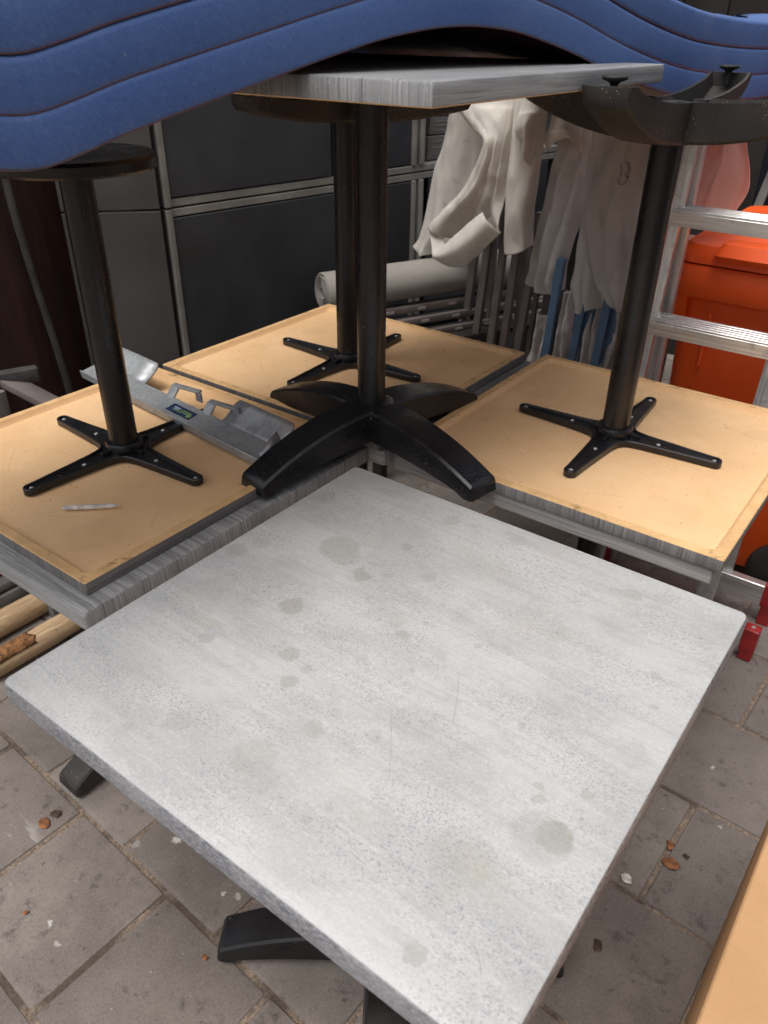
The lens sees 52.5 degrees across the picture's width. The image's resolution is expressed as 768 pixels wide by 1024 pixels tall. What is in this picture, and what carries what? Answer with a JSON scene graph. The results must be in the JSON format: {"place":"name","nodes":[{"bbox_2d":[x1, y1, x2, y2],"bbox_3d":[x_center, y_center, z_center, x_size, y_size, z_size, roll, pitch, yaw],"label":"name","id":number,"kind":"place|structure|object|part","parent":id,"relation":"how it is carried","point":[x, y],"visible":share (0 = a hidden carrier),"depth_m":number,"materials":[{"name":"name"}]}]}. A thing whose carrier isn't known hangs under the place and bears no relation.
{"place":"outdoors","nodes":[
{"label":"outdoors","id":0,"kind":"place"},
{"bbox_2d":[0,328,767,1023],"bbox_3d":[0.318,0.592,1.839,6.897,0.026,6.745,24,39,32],"label":"pavement","id":1,"kind":"structure","parent":0,"point":[82,890],"depth_m":1.53,"materials":[{"name":"grey stone"}]},
{"bbox_2d":[0,584,29,608],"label":"grey beam","id":2,"kind":"structure","parent":1,"relation":"on","point":[12,594],"depth_m":2.25,"materials":[{"name":"grey wood"}]},
{"bbox_2d":[0,576,15,592],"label":"grey board","id":3,"kind":"object","parent":2,"relation":"on","point":[6,583],"depth_m":2.24,"materials":[{"name":"grey wood"}]},
{"bbox_2d":[0,594,47,637],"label":"round pole","id":4,"kind":"object","parent":1,"relation":"on","point":[22,611],"visible":0.17,"depth_m":2.19,"materials":[{"name":"brown wood"}]},
{"bbox_2d":[0,365,58,616],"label":"frame piece","id":5,"kind":"object","parent":1,"relation":"on","point":[18,381],"visible":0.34,"depth_m":1.90,"materials":[{"name":"grey plastic"}]},
{"bbox_2d":[0,178,72,414],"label":"bent board","id":6,"kind":"object","parent":1,"relation":"on","point":[27,331],"visible":0.41,"depth_m":2.12,"materials":[{"name":"brown wood"}]},
{"bbox_2d":[0,613,81,676],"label":"round pole","id":7,"kind":"object","parent":1,"relation":"on","point":[23,648],"visible":0.34,"depth_m":2.09,"materials":[{"name":"brown wood"}]},
{"bbox_2d":[38,817,49,828],"bbox_3d":[-0.728,0.667,1.670,0.022,0.004,0.028,-12,34,-20],"label":"dry leaf","id":8,"kind":"object","parent":1,"relation":"on","point":[44,822],"visible":1,"depth_m":1.67,"materials":[{"name":"orange plant"}]},
{"bbox_2d":[0,179,94,394],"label":"bent board","id":9,"kind":"object","parent":1,"relation":"on","point":[39,210],"visible":0.2,"depth_m":2.28,"materials":[{"name":"brown wood"}]},
{"bbox_2d":[50,810,60,817],"bbox_3d":[-0.712,0.654,1.692,0.024,0.005,0.019,7,33,10],"label":"dry leaf","id":10,"kind":"object","parent":1,"relation":"on","point":[56,813],"visible":1,"depth_m":1.69,"materials":[{"name":"plant"}]},
{"bbox_2d":[0,445,368,796],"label":"pedestal table","id":11,"kind":"object","parent":1,"relation":"on","point":[78,776],"visible":0.14,"depth_m":1.29,"materials":[{"name":"grey wood"}]},
{"bbox_2d":[0,143,307,594],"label":"upturned table","id":12,"kind":"object","parent":11,"relation":"on","point":[164,484],"visible":0.84,"depth_m":1.42,"materials":[{"name":"grey wood"}]},
{"bbox_2d":[62,503,118,509],"bbox_3d":[-0.517,-0.009,1.375,0.096,0.008,0.008,-3,32,-6],"label":"marker stick","id":13,"kind":"object","parent":12,"relation":"on","point":[88,506],"visible":1,"depth_m":1.37,"materials":[{"name":"white plastic"}]},
{"bbox_2d":[80,347,293,463],"bbox_3d":[-0.451,-0.249,1.709,0.660,0.060,0.104,26,40,34],"label":"galvanised bracket","id":14,"kind":"object","parent":12,"relation":"on","point":[249,432],"visible":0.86,"depth_m":1.63,"materials":[{"name":"metal"}]},
{"bbox_2d":[234,53,663,501],"bbox_3d":[-0.023,-0.434,1.448,0.712,0.697,0.712,22,38,30],"label":"pedestal table","id":15,"kind":"object","parent":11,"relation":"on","point":[371,407],"visible":0.94,"depth_m":1.42,"materials":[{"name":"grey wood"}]},
{"bbox_2d":[55,95,558,368],"bbox_3d":[-0.155,-1.252,2.877,2.198,2.000,0.426,-26,41,-36],"label":"storage cabinet","id":16,"kind":"object","parent":1,"relation":"on","point":[217,224],"visible":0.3,"depth_m":2.43,"materials":[{"name":"grey plastic"}]},
{"bbox_3d":[-0.393,-1.414,2.178,0.608,0.939,0.012,-26,41,-36],"label":"door panel","id":17,"kind":"part","parent":16,"relation":"part of","materials":[{"name":"black metal"}]},
{"bbox_3d":[-0.394,-0.568,2.716,0.635,0.952,0.012,-26,41,-36],"label":"door panel","id":18,"kind":"part","parent":16,"relation":"part of","materials":[{"name":"black metal"}]},
{"bbox_3d":[-0.035,-1.595,2.475,0.367,0.939,0.012,-26,41,-36],"label":"door panel","id":19,"kind":"part","parent":16,"relation":"part of","materials":[{"name":"black metal"}]},
{"bbox_3d":[-0.035,-0.746,3.009,0.347,0.952,0.012,-26,41,-36],"label":"door panel","id":20,"kind":"part","parent":16,"relation":"part of","materials":[{"name":"grey plastic"}]},
{"bbox_3d":[0.430,-0.978,3.389,0.745,0.952,0.012,-26,41,-36],"label":"door panel","id":21,"kind":"part","parent":16,"relation":"part of","materials":[{"name":"black metal"}]},
{"bbox_2d":[4,467,746,1023],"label":"pedestal table","id":22,"kind":"object","parent":1,"relation":"on","point":[402,753],"visible":1,"depth_m":0.94,"materials":[{"name":"grey laminate"}]},
{"bbox_2d":[358,360,530,470],"bbox_3d":[-0.073,-0.066,2.191,0.675,0.715,0.655,22,38,30],"label":"pedestal table","id":23,"kind":"object","parent":1,"relation":"on","point":[381,456],"visible":0.03,"depth_m":1.76,"materials":[{"name":"grey wood"}]},
{"bbox_2d":[163,94,524,449],"bbox_3d":[-0.088,-0.641,1.829,0.672,0.642,0.640,22,38,30],"label":"upturned table","id":24,"kind":"object","parent":23,"relation":"on","point":[263,363],"visible":0.65,"depth_m":1.92,"materials":[{"name":"grey wood"}]},
{"bbox_2d":[0,0,767,171],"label":"sun lounger","id":25,"kind":"object","parent":24,"relation":"on","point":[525,29],"visible":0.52,"depth_m":0.92,"materials":[{"name":"blue fabric"}]},
{"bbox_2d":[0,0,767,115],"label":"sun lounger","id":26,"kind":"object","parent":25,"relation":"on","point":[59,74],"visible":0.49,"depth_m":0.81,"materials":[{"name":"blue fabric"}]},
{"bbox_2d":[0,0,767,54],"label":"sun lounger","id":27,"kind":"object","parent":26,"relation":"on","point":[27,26],"visible":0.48,"depth_m":0.76,"materials":[{"name":"blue fabric"}]},
{"bbox_2d":[372,310,529,477],"bbox_3d":[0.211,-0.455,3.000,0.720,0.516,0.220,-16,36,-24],"label":"trestle","id":28,"kind":"object","parent":1,"relation":"on","point":[379,469],"visible":0.02,"depth_m":2.90,"materials":[{"name":"grey metal"}]},
{"bbox_2d":[425,306,541,332],"bbox_3d":[0.240,-0.673,2.844,0.930,0.027,0.050,-16,36,-24],"label":"metal rail","id":29,"kind":"object","parent":28,"relation":"on","point":[455,326],"visible":0.24,"depth_m":2.85,"materials":[{"name":"metal"}]},
{"bbox_2d":[390,295,542,324],"bbox_3d":[0.229,-0.721,2.840,0.930,0.027,0.050,-16,36,-24],"label":"metal rail","id":30,"kind":"object","parent":29,"relation":"on","point":[434,316],"visible":0.29,"depth_m":2.82,"materials":[{"name":"metal"}]},
{"bbox_2d":[386,285,533,316],"bbox_3d":[0.217,-0.765,2.838,0.930,0.027,0.050,-16,36,-24],"label":"metal rail","id":31,"kind":"object","parent":30,"relation":"on","point":[422,305],"visible":0.3,"depth_m":2.80,"materials":[{"name":"metal"}]},
{"bbox_2d":[315,249,518,306],"bbox_3d":[0.162,-0.845,2.802,0.850,0.129,0.129,-16,36,-24],"label":"canvas roll","id":32,"kind":"object","parent":31,"relation":"on","point":[411,279],"visible":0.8,"depth_m":2.72,"materials":[{"name":"white fabric"}]},
{"bbox_2d":[413,98,546,350],"bbox_3d":[0.322,-0.889,2.575,0.405,1.715,0.476,-1,32,-4],"label":"folded gazebo","id":33,"kind":"object","parent":1,"relation":"on","point":[487,167],"visible":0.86,"depth_m":2.44,"materials":[{"name":"beige fabric"}]},
{"bbox_2d":[395,456,716,583],"bbox_3d":[0.473,0.156,1.847,0.645,0.715,0.660,22,38,30],"label":"pedestal table","id":34,"kind":"object","parent":1,"relation":"on","point":[591,540],"visible":0.04,"depth_m":1.40,"materials":[{"name":"grey wood"}]},
{"bbox_2d":[396,65,767,571],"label":"upturned table","id":35,"kind":"object","parent":34,"relation":"on","point":[621,448],"visible":0.88,"depth_m":1.49,"materials":[{"name":"grey wood"}]},
{"bbox_2d":[524,115,593,359],"bbox_3d":[0.550,-0.833,2.493,0.169,1.710,0.252,6,32,9],"label":"folded gazebo","id":36,"kind":"object","parent":1,"relation":"on","point":[559,222],"visible":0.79,"depth_m":2.38,"materials":[{"name":"fabric"}]},
{"bbox_2d":[526,85,667,369],"bbox_3d":[0.627,-0.608,2.444,0.392,1.382,0.202,22,38,30],"label":"folded gazebo","id":37,"kind":"object","parent":1,"relation":"on","point":[590,305],"visible":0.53,"depth_m":2.25,"materials":[{"name":"fabric"}]},
{"bbox_2d":[593,939,601,950],"bbox_3d":[0.401,0.812,1.461,0.016,0.004,0.023,12,34,17],"label":"dry leaf","id":38,"kind":"object","parent":1,"relation":"on","point":[597,945],"visible":1,"depth_m":1.46,"materials":[{"name":"brown plant"}]},
{"bbox_2d":[620,873,631,883],"bbox_3d":[0.490,0.741,1.576,0.022,0.005,0.021,7,32,10],"label":"dry leaf","id":39,"kind":"object","parent":1,"relation":"on","point":[626,877],"visible":1,"depth_m":1.58,"materials":[{"name":"white plant"}]},
{"bbox_2d":[564,0,767,354],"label":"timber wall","id":40,"kind":"structure","parent":1,"relation":"on","point":[755,151],"depth_m":3.50,"materials":[{"name":"wood"}]},
{"bbox_2d":[666,840,674,849],"bbox_3d":[0.604,0.702,1.642,0.018,0.005,0.021,4,32,4],"label":"dry leaf","id":41,"kind":"object","parent":1,"relation":"on","point":[670,845],"visible":1,"depth_m":1.64,"materials":[{"name":"orange plant"}]},
{"bbox_2d":[662,857,679,869],"bbox_3d":[0.591,0.723,1.605,0.027,0.006,0.034,-18,36,-27],"label":"dry leaf","id":42,"kind":"object","parent":1,"relation":"on","point":[670,862],"visible":1,"depth_m":1.61,"materials":[{"name":"orange plant"}]},
{"bbox_2d":[659,234,695,381],"bbox_3d":[1.764,-0.530,2.967,1.700,0.720,0.500,22,38,30],"label":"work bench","id":43,"kind":"object","parent":1,"relation":"on","point":[668,341],"depth_m":3.58,"materials":[{"name":"silver metal"}]},
{"bbox_2d":[752,141,767,205],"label":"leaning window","id":44,"kind":"structure","parent":43,"relation":"on","point":[760,198],"depth_m":2.92,"materials":[{"name":"glass"}]},
{"bbox_2d":[600,145,767,661],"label":"step ladder","id":45,"kind":"object","parent":1,"relation":"on","point":[687,214],"visible":0.33,"depth_m":1.91,"materials":[{"name":"metal"}]},
{"bbox_2d":[669,206,767,581],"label":"wheelie bin","id":46,"kind":"object","parent":1,"relation":"on","point":[724,278],"visible":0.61,"depth_m":2.10,"materials":[{"name":"orange plastic"}]},
{"bbox_2d":[695,143,748,209],"bbox_3d":[0.803,-0.442,2.224,0.228,1.336,0.133,22,38,30],"label":"folded gazebo","id":47,"kind":"object","parent":1,"relation":"on","point":[724,182],"visible":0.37,"depth_m":1.92,"materials":[{"name":"fabric"}]},
{"bbox_2d":[684,820,767,1023],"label":"table","id":48,"kind":"object","parent":1,"relation":"on","point":[732,987],"visible":1,"depth_m":0.86,"materials":[{"name":"beige wood"}]},
{"bbox_2d":[425,134,443,160],"bbox_3d":[0.183,-1.471,3.091,0.340,0.083,0.302,-26,41,-36],"label":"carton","id":49,"kind":"object","parent":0,"point":[433,144],"visible":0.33,"depth_m":2.92,"materials":[{"name":"grey cardboard"}]},
{"bbox_2d":[425,115,445,134],"bbox_3d":[0.184,-1.533,3.052,0.325,0.058,0.302,-26,41,-36],"label":"carton","id":50,"kind":"object","parent":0,"point":[435,125],"visible":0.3,"depth_m":2.88,"materials":[{"name":"grey cardboard"}]}
]}

